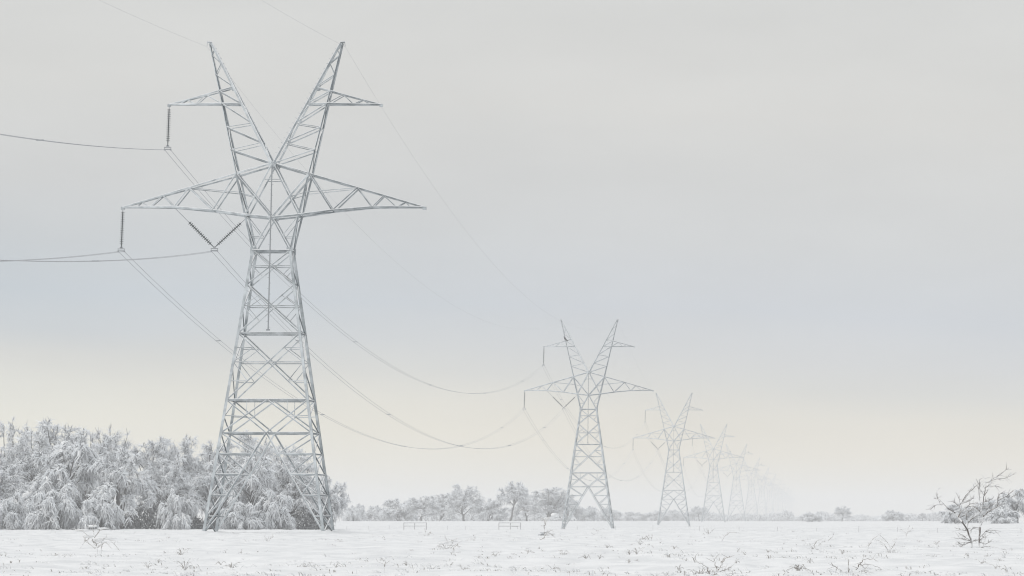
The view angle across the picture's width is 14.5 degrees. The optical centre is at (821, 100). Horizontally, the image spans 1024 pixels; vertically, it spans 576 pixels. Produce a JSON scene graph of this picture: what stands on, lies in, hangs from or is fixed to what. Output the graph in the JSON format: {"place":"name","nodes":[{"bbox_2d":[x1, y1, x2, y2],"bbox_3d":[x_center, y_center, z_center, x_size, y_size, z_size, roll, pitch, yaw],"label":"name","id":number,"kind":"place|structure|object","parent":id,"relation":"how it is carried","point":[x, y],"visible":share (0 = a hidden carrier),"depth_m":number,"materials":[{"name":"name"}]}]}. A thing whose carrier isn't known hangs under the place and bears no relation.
{"place":"outdoors","nodes":[
{"label":"outdoors","id":0,"kind":"place"},
{"bbox_2d":[0,521,1023,575],"bbox_3d":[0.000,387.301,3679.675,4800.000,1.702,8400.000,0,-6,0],"label":"ground","id":1,"kind":"structure","parent":0,"point":[204,546],"depth_m":154.20,"materials":[{"name":"white snow"}]},
{"bbox_2d":[0,463,30,502],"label":"frosted tree","id":2,"kind":"object","parent":1,"relation":"on","point":[8,486],"visible":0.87,"depth_m":516.57,"materials":[{"name":"white plant"}]},
{"bbox_2d":[0,416,30,462],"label":"frosted tree","id":3,"kind":"object","parent":1,"relation":"on","point":[10,436],"visible":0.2,"depth_m":596.93,"materials":[{"name":"white plant"}]},
{"bbox_2d":[0,445,30,498],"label":"frosted tree","id":4,"kind":"object","parent":1,"relation":"on","point":[5,465],"visible":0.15,"depth_m":556.89,"materials":[{"name":"white plant"}]},
{"bbox_2d":[0,490,35,529],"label":"snowy bush","id":5,"kind":"object","parent":1,"relation":"on","point":[15,511],"visible":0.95,"depth_m":492.42,"materials":[{"name":"white plant"}]},
{"bbox_2d":[1,429,72,508],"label":"frosted tree","id":6,"kind":"object","parent":1,"relation":"on","point":[24,452],"visible":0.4,"depth_m":556.72,"materials":[{"name":"white plant"}]},
{"bbox_2d":[22,483,83,529],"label":"snowy bush","id":7,"kind":"object","parent":1,"relation":"on","point":[51,512],"visible":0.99,"depth_m":488.15,"materials":[{"name":"white plant"}]},
{"bbox_2d":[14,416,94,523],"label":"frosted tree","id":8,"kind":"object","parent":1,"relation":"on","point":[45,426],"visible":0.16,"depth_m":586.99,"materials":[{"name":"white plant"}]},
{"bbox_2d":[21,440,102,528],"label":"frosted tree","id":9,"kind":"object","parent":1,"relation":"on","point":[60,469],"visible":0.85,"depth_m":511.35,"materials":[{"name":"white plant"}]},
{"bbox_2d":[58,428,127,508],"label":"frosted tree","id":10,"kind":"object","parent":1,"relation":"on","point":[104,447],"visible":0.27,"depth_m":557.42,"materials":[{"name":"white plant"}]},
{"bbox_2d":[72,524,119,553],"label":"snowy shrub","id":11,"kind":"object","parent":1,"relation":"on","point":[100,539],"visible":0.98,"depth_m":136.73,"materials":[{"name":"grey plant"}]},
{"bbox_2d":[77,493,124,529],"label":"snowy bush","id":12,"kind":"object","parent":1,"relation":"on","point":[102,514],"visible":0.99,"depth_m":486.06,"materials":[{"name":"white plant"}]},
{"bbox_2d":[87,425,133,500],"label":"frosted tree","id":13,"kind":"object","parent":1,"relation":"on","point":[125,444],"visible":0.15,"depth_m":582.33,"materials":[{"name":"white plant"}]},
{"bbox_2d":[81,447,160,528],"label":"frosted tree","id":14,"kind":"object","parent":1,"relation":"on","point":[117,482],"visible":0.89,"depth_m":501.24,"materials":[{"name":"white plant"}]},
{"bbox_2d":[122,435,193,528],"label":"frosted tree","id":15,"kind":"object","parent":1,"relation":"on","point":[159,453],"visible":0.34,"depth_m":575.97,"materials":[{"name":"white plant"}]},
{"bbox_2d":[5,496,334,529],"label":"undergrowth","id":16,"kind":"object","parent":1,"relation":"on","point":[196,522],"visible":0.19,"depth_m":514.56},
{"bbox_2d":[135,454,206,519],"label":"frosted tree","id":17,"kind":"object","parent":1,"relation":"on","point":[171,479],"visible":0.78,"depth_m":508.97,"materials":[{"name":"white plant"}]},
{"bbox_2d":[155,488,194,529],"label":"snowy bush","id":18,"kind":"object","parent":1,"relation":"on","point":[170,515],"visible":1,"depth_m":486.43,"materials":[{"name":"white plant"}]},
{"bbox_2d":[174,561,192,569],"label":"weed","id":19,"kind":"object","parent":1,"relation":"on","point":[186,566],"visible":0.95,"depth_m":86.17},
{"bbox_2d":[176,548,190,554],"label":"weed","id":20,"kind":"object","parent":1,"relation":"on","point":[181,551],"visible":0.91,"depth_m":114.01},
{"bbox_2d":[163,435,215,510],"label":"frosted tree","id":21,"kind":"object","parent":1,"relation":"on","point":[191,465],"visible":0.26,"depth_m":586.44,"materials":[{"name":"white plant"}]},
{"bbox_2d":[181,458,240,521],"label":"frosted tree","id":22,"kind":"object","parent":1,"relation":"on","point":[203,482],"visible":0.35,"depth_m":516.25,"materials":[{"name":"white plant"}]},
{"bbox_2d":[191,439,249,514],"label":"frosted tree","id":23,"kind":"object","parent":1,"relation":"on","point":[208,453],"visible":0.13,"depth_m":594.96,"materials":[{"name":"white plant"}]},
{"bbox_2d":[219,497,264,529],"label":"snowy bush","id":24,"kind":"object","parent":1,"relation":"on","point":[236,519],"visible":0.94,"depth_m":488.44,"materials":[{"name":"white plant"}]},
{"bbox_2d":[215,454,276,510],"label":"frosted tree","id":25,"kind":"object","parent":1,"relation":"on","point":[259,479],"visible":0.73,"depth_m":511.31,"materials":[{"name":"white plant"}]},
{"bbox_2d":[213,429,289,500],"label":"frosted tree","id":26,"kind":"object","parent":1,"relation":"on","point":[269,451],"visible":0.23,"depth_m":581.21,"materials":[{"name":"white plant"}]},
{"bbox_2d":[121,41,426,531],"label":"transmission tower","id":27,"kind":"structure","parent":1,"relation":"on","point":[275,165],"depth_m":342.65,"materials":[{"name":"metal"}]},
{"bbox_2d":[118,211,124,251],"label":"insulator string","id":28,"kind":"object","parent":27,"relation":"hanging from","point":[121,232],"visible":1,"depth_m":342.60,"materials":[{"name":"grey glass"}]},
{"bbox_2d":[0,251,123,261],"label":"power line","id":29,"kind":"object","parent":28,"relation":"hanging from","point":[70,256],"visible":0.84,"depth_m":318.47,"materials":[{"name":"metal"}]},
{"bbox_2d":[119,252,519,448],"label":"power line","id":30,"kind":"object","parent":28,"relation":"hanging from","point":[260,372],"visible":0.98,"depth_m":418.06,"materials":[{"name":"metal"}]},
{"bbox_2d":[164,109,171,150],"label":"insulator string","id":31,"kind":"object","parent":27,"relation":"hanging from","point":[168,129],"visible":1,"depth_m":343.55,"materials":[{"name":"grey glass"}]},
{"bbox_2d":[0,134,164,149],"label":"power line","id":32,"kind":"object","parent":31,"relation":"hanging from","point":[75,144],"visible":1,"depth_m":298.15,"materials":[{"name":"metal"}]},
{"bbox_2d":[165,150,541,393],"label":"power line","id":33,"kind":"object","parent":31,"relation":"hanging from","point":[320,311],"visible":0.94,"depth_m":454.33,"materials":[{"name":"metal"}]},
{"bbox_2d":[175,208,244,251],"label":"insulator","id":34,"kind":"object","parent":27,"relation":"hanging from","point":[195,228],"visible":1,"depth_m":342.60,"materials":[{"name":"grey glass"}]},
{"bbox_2d":[1,251,215,261],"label":"power line","id":35,"kind":"object","parent":34,"relation":"hanging from","point":[106,260],"visible":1,"depth_m":290.59,"materials":[{"name":"metal"}]},
{"bbox_2d":[212,252,559,448],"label":"power line","id":36,"kind":"object","parent":34,"relation":"hanging from","point":[365,396],"visible":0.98,"depth_m":465.51,"materials":[{"name":"metal"}]},
{"bbox_2d":[208,48,555,328],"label":"earth wire","id":37,"kind":"object","parent":27,"relation":"attached to","point":[354,222],"visible":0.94,"depth_m":459.88,"materials":[{"name":"metal"}]},
{"bbox_2d":[347,50,600,328],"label":"earth wire","id":38,"kind":"object","parent":27,"relation":"attached to","point":[433,186],"visible":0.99,"depth_m":410.01,"materials":[{"name":"metal"}]},
{"bbox_2d":[253,489,297,529],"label":"snowy bush","id":39,"kind":"object","parent":1,"relation":"on","point":[271,513],"visible":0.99,"depth_m":491.62,"materials":[{"name":"white plant"}]},
{"bbox_2d":[266,459,321,516],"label":"frosted tree","id":40,"kind":"object","parent":1,"relation":"on","point":[282,479],"visible":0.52,"depth_m":520.86,"materials":[{"name":"white plant"}]},
{"bbox_2d":[271,443,319,513],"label":"frosted tree","id":41,"kind":"object","parent":1,"relation":"on","point":[293,458],"visible":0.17,"depth_m":598.12,"materials":[{"name":"white plant"}]},
{"bbox_2d":[302,483,342,525],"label":"frosted tree","id":42,"kind":"object","parent":1,"relation":"on","point":[335,504],"visible":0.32,"depth_m":541.67,"materials":[{"name":"white plant"}]},
{"bbox_2d":[308,475,353,518],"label":"frosted tree","id":43,"kind":"object","parent":1,"relation":"on","point":[343,503],"visible":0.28,"depth_m":635.79,"materials":[{"name":"white plant"}]},
{"bbox_2d":[342,508,360,520],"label":"frosted tree","id":44,"kind":"object","parent":1,"relation":"on","point":[353,515],"visible":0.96,"depth_m":1291.31,"materials":[{"name":"white plant"}]},
{"bbox_2d":[344,503,368,520],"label":"frosted tree","id":45,"kind":"object","parent":1,"relation":"on","point":[359,507],"visible":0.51,"depth_m":1424.87,"materials":[{"name":"white plant"}]},
{"bbox_2d":[363,505,391,520],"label":"frosted tree","id":46,"kind":"object","parent":1,"relation":"on","point":[370,513],"visible":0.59,"depth_m":1461.99,"materials":[{"name":"white plant"}]},
{"bbox_2d":[374,498,418,520],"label":"frosted tree","id":47,"kind":"object","parent":1,"relation":"on","point":[390,511],"visible":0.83,"depth_m":1371.45,"materials":[{"name":"white plant"}]},
{"bbox_2d":[403,522,426,529],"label":"fence frame","id":48,"kind":"object","parent":1,"relation":"on","point":[414,524],"visible":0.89,"depth_m":497.14,"materials":[{"name":"grey wood"}]},
{"bbox_2d":[402,496,444,520],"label":"frosted tree","id":49,"kind":"object","parent":1,"relation":"on","point":[418,505],"visible":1,"depth_m":1348.67,"materials":[{"name":"white plant"}]},
{"bbox_2d":[424,492,466,520],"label":"frosted tree","id":50,"kind":"object","parent":1,"relation":"on","point":[441,503],"visible":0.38,"depth_m":1385.07,"materials":[{"name":"white plant"}]},
{"bbox_2d":[437,534,456,548],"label":"dead shrub","id":51,"kind":"object","parent":1,"relation":"on","point":[451,541],"visible":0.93,"depth_m":151.68,"materials":[{"name":"grey plant"}]},
{"bbox_2d":[442,483,485,520],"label":"frosted tree","id":52,"kind":"object","parent":1,"relation":"on","point":[454,505],"visible":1,"depth_m":1322.48,"materials":[{"name":"white plant"}]},
{"bbox_2d":[466,498,509,520],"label":"frosted tree","id":53,"kind":"object","parent":1,"relation":"on","point":[489,507],"visible":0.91,"depth_m":1372.64,"materials":[{"name":"white plant"}]},
{"bbox_2d":[498,522,520,529],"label":"fence frame","id":54,"kind":"object","parent":1,"relation":"on","point":[510,524],"visible":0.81,"depth_m":470.73,"materials":[{"name":"grey wood"}]},
{"bbox_2d":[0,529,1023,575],"bbox_3d":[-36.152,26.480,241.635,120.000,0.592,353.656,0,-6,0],"label":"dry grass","id":55,"kind":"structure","parent":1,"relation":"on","point":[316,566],"depth_m":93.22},
{"bbox_2d":[495,481,529,520],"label":"frosted tree","id":56,"kind":"object","parent":1,"relation":"on","point":[519,492],"visible":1,"depth_m":1309.95,"materials":[{"name":"white plant"}]},
{"bbox_2d":[506,494,541,520],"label":"frosted tree","id":57,"kind":"object","parent":1,"relation":"on","point":[526,506],"visible":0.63,"depth_m":1359.66,"materials":[{"name":"white plant"}]},
{"bbox_2d":[539,513,557,539],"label":"snow capped sapling","id":58,"kind":"object","parent":1,"relation":"on","point":[547,518],"visible":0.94,"depth_m":235.45,"materials":[{"name":"white snow"}]},
{"bbox_2d":[526,487,582,519],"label":"frosted tree","id":59,"kind":"object","parent":1,"relation":"on","point":[547,501],"visible":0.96,"depth_m":1334.40,"materials":[{"name":"white plant"}]},
{"bbox_2d":[554,494,588,520],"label":"frosted tree","id":60,"kind":"object","parent":1,"relation":"on","point":[581,511],"visible":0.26,"depth_m":1375.30,"materials":[{"name":"white plant"}]},
{"bbox_2d":[574,506,600,520],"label":"frosted tree","id":61,"kind":"object","parent":1,"relation":"on","point":[592,514],"visible":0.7,"depth_m":1424.18,"materials":[{"name":"white plant"}]},
{"bbox_2d":[524,319,653,528],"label":"transmission tower","id":62,"kind":"structure","parent":1,"relation":"on","point":[604,472],"depth_m":805.72,"materials":[{"name":"metal"}]},
{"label":"insulator string","id":63,"kind":"object","parent":62,"relation":"hanging from","visible":0},
{"bbox_2d":[542,366,643,447],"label":"power line","id":64,"kind":"object","parent":63,"relation":"hanging from","point":[570,412],"visible":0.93,"depth_m":886.43,"materials":[{"name":"metal"}]},
{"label":"v-insulator","id":65,"kind":"object","parent":62,"relation":"hanging from","visible":0},
{"bbox_2d":[567,414,658,480],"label":"power line","id":66,"kind":"object","parent":65,"relation":"hanging from","point":[595,460],"visible":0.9,"depth_m":943.63,"materials":[{"name":"metal"}]},
{"bbox_2d":[596,508,622,520],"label":"frosted tree","id":67,"kind":"object","parent":1,"relation":"on","point":[616,514],"visible":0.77,"depth_m":1713.21,"materials":[{"name":"grey plant"}]},
{"bbox_2d":[621,511,646,520],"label":"frosted tree","id":68,"kind":"object","parent":1,"relation":"on","point":[633,516],"visible":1,"depth_m":2227.43,"materials":[{"name":"grey plant"}]},
{"bbox_2d":[340,508,944,520],"bbox_3d":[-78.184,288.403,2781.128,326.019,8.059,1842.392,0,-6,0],"label":"woods","id":69,"kind":"object","parent":1,"relation":"on","point":[784,515],"visible":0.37,"depth_m":2457.80,"materials":[{"name":"grey plant"}]},
{"bbox_2d":[643,510,665,520],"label":"frosted tree","id":70,"kind":"object","parent":1,"relation":"on","point":[653,515],"visible":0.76,"depth_m":2228.11,"materials":[{"name":"grey plant"}]},
{"bbox_2d":[663,509,683,520],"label":"frosted tree","id":71,"kind":"object","parent":1,"relation":"on","point":[670,515],"visible":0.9,"depth_m":2228.52,"materials":[{"name":"grey plant"}]},
{"bbox_2d":[633,393,714,525],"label":"transmission tower","id":72,"kind":"structure","parent":1,"relation":"on","point":[666,472],"depth_m":1268.94,"materials":[{"name":"metal"}]},
{"bbox_2d":[679,512,689,520],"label":"frosted tree","id":73,"kind":"object","parent":1,"relation":"on","point":[681,518],"visible":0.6,"depth_m":2057.82,"materials":[{"name":"grey plant"}]},
{"bbox_2d":[690,569,708,573],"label":"weed","id":74,"kind":"object","parent":1,"relation":"on","point":[701,572],"visible":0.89,"depth_m":84.11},
{"bbox_2d":[688,506,711,520],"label":"frosted tree","id":75,"kind":"object","parent":1,"relation":"on","point":[693,514],"visible":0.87,"depth_m":2171.46,"materials":[{"name":"grey plant"}]},
{"bbox_2d":[692,554,733,575],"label":"dead shrub","id":76,"kind":"object","parent":1,"relation":"on","point":[722,561],"visible":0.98,"depth_m":80.22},
{"bbox_2d":[683,424,743,521],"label":"transmission tower","id":77,"kind":"structure","parent":1,"relation":"on","point":[718,482],"depth_m":1732.46,"materials":[{"name":"metal"}]},
{"bbox_2d":[715,444,757,520],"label":"transmission tower","id":78,"kind":"structure","parent":1,"relation":"on","point":[737,494],"depth_m":2195.63,"materials":[{"name":"metal"}]},
{"bbox_2d":[734,459,768,515],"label":"transmission tower","id":79,"kind":"structure","parent":1,"relation":"on","point":[748,495],"depth_m":2659.40,"materials":[{"name":"metal"}]},
{"bbox_2d":[747,468,778,512],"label":"transmission tower","id":80,"kind":"structure","parent":1,"relation":"on","point":[758,506],"depth_m":3122.72,"materials":[{"name":"metal"}]},
{"bbox_2d":[756,474,779,513],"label":"transmission tower","id":81,"kind":"structure","parent":1,"relation":"on","point":[769,495],"depth_m":3585.79,"materials":[{"name":"metal"}]},
{"bbox_2d":[765,480,788,512],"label":"transmission tower","id":82,"kind":"structure","parent":1,"relation":"on","point":[775,494],"depth_m":4049.86,"materials":[{"name":"metal"}]},
{"bbox_2d":[774,483,789,512],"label":"transmission tower","id":83,"kind":"structure","parent":1,"relation":"on","point":[779,498],"depth_m":4513.08,"materials":[{"name":"metal"}]},
{"bbox_2d":[774,487,794,511],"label":"transmission tower","id":84,"kind":"structure","parent":1,"relation":"on","point":[786,497],"depth_m":4976.89,"materials":[{"name":"metal"}]},
{"bbox_2d":[786,564,805,570],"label":"weed","id":85,"kind":"object","parent":1,"relation":"on","point":[796,568],"visible":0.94,"depth_m":80.96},
{"bbox_2d":[797,513,823,521],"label":"frosted tree","id":86,"kind":"object","parent":1,"relation":"on","point":[810,518],"visible":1,"depth_m":1736.20,"materials":[{"name":"grey plant"}]},
{"bbox_2d":[832,505,852,520],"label":"frosted tree","id":87,"kind":"object","parent":1,"relation":"on","point":[840,513],"visible":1,"depth_m":1715.06,"materials":[{"name":"grey plant"}]},
{"bbox_2d":[828,554,880,572],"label":"dead shrub","id":88,"kind":"object","parent":1,"relation":"on","point":[848,570],"visible":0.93,"depth_m":80.23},
{"bbox_2d":[876,536,897,552],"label":"dead weed","id":89,"kind":"object","parent":1,"relation":"on","point":[888,543],"visible":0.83,"depth_m":142.04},
{"bbox_2d":[879,510,904,520],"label":"frosted tree","id":90,"kind":"object","parent":1,"relation":"on","point":[891,515],"visible":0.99,"depth_m":1656.74,"materials":[{"name":"grey plant"}]},
{"bbox_2d":[916,513,928,520],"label":"frosted tree","id":91,"kind":"object","parent":1,"relation":"on","point":[922,515],"visible":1,"depth_m":1943.44,"materials":[{"name":"grey plant"}]},
{"bbox_2d":[939,509,967,523],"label":"frosted tree","id":92,"kind":"object","parent":1,"relation":"on","point":[948,518],"visible":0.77,"depth_m":655.82,"materials":[{"name":"grey plant"}]},
{"bbox_2d":[937,503,977,522],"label":"frosted tree","id":93,"kind":"object","parent":1,"relation":"on","point":[955,508],"visible":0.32,"depth_m":695.66,"materials":[{"name":"grey plant"}]},
{"bbox_2d":[926,466,1022,547],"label":"mesquite tree","id":94,"kind":"object","parent":1,"relation":"on","point":[973,516],"visible":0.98,"depth_m":167.69,"materials":[{"name":"grey plant"}]},
{"bbox_2d":[965,498,995,522],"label":"frosted tree","id":95,"kind":"object","parent":1,"relation":"on","point":[981,514],"visible":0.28,"depth_m":685.21,"materials":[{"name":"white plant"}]},
{"bbox_2d":[983,506,1020,523],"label":"frosted tree","id":96,"kind":"object","parent":1,"relation":"on","point":[999,515],"visible":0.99,"depth_m":650.33,"materials":[{"name":"grey plant"}]},
{"bbox_2d":[992,488,1023,522],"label":"frosted tree","id":97,"kind":"object","parent":1,"relation":"on","point":[1011,503],"visible":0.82,"depth_m":675.13,"materials":[{"name":"grey plant"}]},
{"bbox_2d":[0,0,1023,520],"label":"sky","id":98,"kind":"structure","parent":0,"point":[802,220],"materials":[{"name":"grey"}]},
{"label":"insulator string","id":99,"kind":"object","parent":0,"visible":0},
{"bbox_2d":[523,410,630,480],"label":"power line","id":100,"kind":"object","parent":99,"relation":"hanging from","point":[566,466],"visible":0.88,"depth_m":935.54,"materials":[{"name":"metal"}]}
]}

